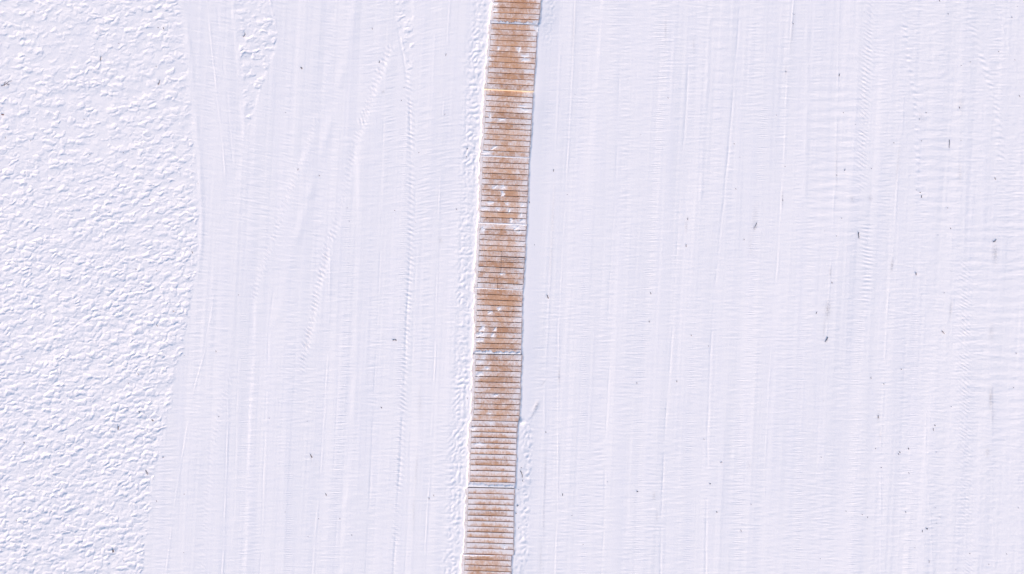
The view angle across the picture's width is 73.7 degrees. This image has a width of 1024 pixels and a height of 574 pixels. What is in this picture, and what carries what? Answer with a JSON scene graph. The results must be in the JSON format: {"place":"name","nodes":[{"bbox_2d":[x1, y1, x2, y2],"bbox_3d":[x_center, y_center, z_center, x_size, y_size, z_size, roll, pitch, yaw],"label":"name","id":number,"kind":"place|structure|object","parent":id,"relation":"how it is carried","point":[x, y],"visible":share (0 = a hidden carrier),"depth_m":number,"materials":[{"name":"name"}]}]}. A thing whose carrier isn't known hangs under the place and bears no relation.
{"place":"outdoors","nodes":[
{"label":"outdoors","id":0,"kind":"place"},
{"bbox_2d":[0,0,276,573],"bbox_3d":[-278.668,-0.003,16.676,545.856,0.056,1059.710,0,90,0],"label":"rough snow","id":1,"kind":"structure","parent":0,"point":[84,235],"depth_m":16.67,"materials":[{"name":"white snow"}]},
{"bbox_2d":[141,0,1023,573],"bbox_3d":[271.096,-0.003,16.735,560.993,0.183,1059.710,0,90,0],"label":"packed snow","id":2,"kind":"structure","parent":0,"point":[687,316],"depth_m":16.67,"materials":[{"name":"white snow"}]},
{"bbox_2d":[461,553,511,573],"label":"boardwalk section","id":3,"kind":"object","parent":2,"relation":"on","point":[485,564],"visible":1,"depth_m":16.72,"materials":[{"name":"brown wood"}]},
{"bbox_2d":[463,554,494,555],"bbox_3d":[-0.813,6.582,16.712,0.798,0.021,0.063,2,90,0],"label":"snow drift","id":4,"kind":"object","parent":3,"relation":"on","point":[477,555],"visible":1,"depth_m":16.71,"materials":[{"name":"white snow"}]},
{"bbox_2d":[463,487,514,554],"bbox_3d":[-0.561,5.731,16.742,1.268,0.104,1.650,0,90,0],"label":"boardwalk section","id":5,"kind":"object","parent":2,"relation":"on","point":[480,503],"visible":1,"depth_m":16.70,"materials":[{"name":"brown wood"}]},
{"bbox_2d":[468,420,517,487],"bbox_3d":[-0.484,4.095,16.757,1.263,0.114,1.657,0,90,0],"label":"boardwalk section","id":6,"kind":"object","parent":2,"relation":"on","point":[494,462],"visible":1,"depth_m":16.71,"materials":[{"name":"brown wood"}]},
{"bbox_2d":[468,482,513,487],"bbox_3d":[-0.516,4.843,16.707,1.152,0.021,0.126,1,90,0],"label":"snow drift","id":7,"kind":"object","parent":6,"relation":"on","point":[470,484],"visible":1,"depth_m":16.70,"materials":[{"name":"white snow"}]},
{"bbox_2d":[471,354,521,420],"bbox_3d":[-0.383,2.464,16.744,1.275,0.107,1.640,0,90,0],"label":"boardwalk section","id":8,"kind":"object","parent":2,"relation":"on","point":[484,406],"visible":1,"depth_m":16.70,"materials":[{"name":"brown wood"}]},
{"bbox_2d":[473,288,522,354],"bbox_3d":[-0.344,0.843,16.758,1.243,0.115,1.627,0,90,0],"label":"boardwalk section","id":9,"kind":"object","parent":2,"relation":"on","point":[498,337],"visible":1,"depth_m":16.71,"materials":[{"name":"brown wood"}]},
{"bbox_2d":[474,350,520,353],"bbox_3d":[-0.354,1.587,16.710,1.152,0.021,0.108,1,90,0],"label":"snow drift","id":10,"kind":"object","parent":9,"relation":"on","point":[490,352],"visible":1,"depth_m":16.71,"materials":[{"name":"white snow"}]},
{"bbox_2d":[474,223,526,289],"bbox_3d":[-0.280,-0.749,16.747,1.228,0.102,1.588,3,90,0],"label":"boardwalk section","id":11,"kind":"object","parent":2,"relation":"on","point":[501,248],"visible":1,"depth_m":16.70,"materials":[{"name":"brown wood"}]},
{"bbox_2d":[477,287,522,290],"bbox_3d":[-0.323,0.051,16.704,1.194,0.022,0.044,3,90,0],"label":"snow line","id":12,"kind":"object","parent":11,"relation":"on","point":[498,289],"visible":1,"depth_m":16.70,"materials":[{"name":"white snow"}]},
{"bbox_2d":[478,156,528,223],"bbox_3d":[-0.210,-2.366,16.747,1.285,0.101,1.665,0,90,0],"label":"boardwalk section","id":13,"kind":"object","parent":2,"relation":"on","point":[519,168],"visible":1,"depth_m":16.70,"materials":[{"name":"brown wood"}]},
{"bbox_2d":[478,222,526,225],"bbox_3d":[-0.242,-1.546,16.704,1.203,0.022,0.067,2,90,0],"label":"snow line","id":14,"kind":"object","parent":13,"relation":"on","point":[502,223],"visible":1,"depth_m":16.70,"materials":[{"name":"white snow"}]},
{"bbox_2d":[480,89,533,156],"bbox_3d":[-0.131,-3.995,16.760,1.242,0.118,1.629,3,90,0],"label":"boardwalk section","id":15,"kind":"object","parent":2,"relation":"on","point":[506,114],"visible":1,"depth_m":16.71,"materials":[{"name":"brown wood"}]},
{"bbox_2d":[480,155,529,158],"bbox_3d":[-0.172,-3.182,16.706,1.209,0.022,0.061,2,90,0],"label":"snow line","id":16,"kind":"object","parent":15,"relation":"on","point":[504,156],"visible":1,"depth_m":16.70,"materials":[{"name":"white snow"}]},
{"bbox_2d":[484,23,537,91],"bbox_3d":[-0.028,-5.620,16.738,1.244,0.103,1.636,3,90,0],"label":"boardwalk section","id":17,"kind":"object","parent":2,"relation":"on","point":[512,35],"visible":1,"depth_m":16.69,"materials":[{"name":"brown wood"}]},
{"bbox_2d":[490,0,540,24],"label":"boardwalk section","id":18,"kind":"object","parent":2,"relation":"on","point":[528,10],"visible":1,"depth_m":16.72,"materials":[{"name":"brown wood"}]},
{"bbox_2d":[490,20,537,24],"bbox_3d":[0.049,-6.481,16.714,1.183,0.020,0.088,2,90,0],"label":"snow drift","id":19,"kind":"object","parent":18,"relation":"on","point":[507,22],"visible":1,"depth_m":16.71,"materials":[{"name":"white snow"}]}
]}

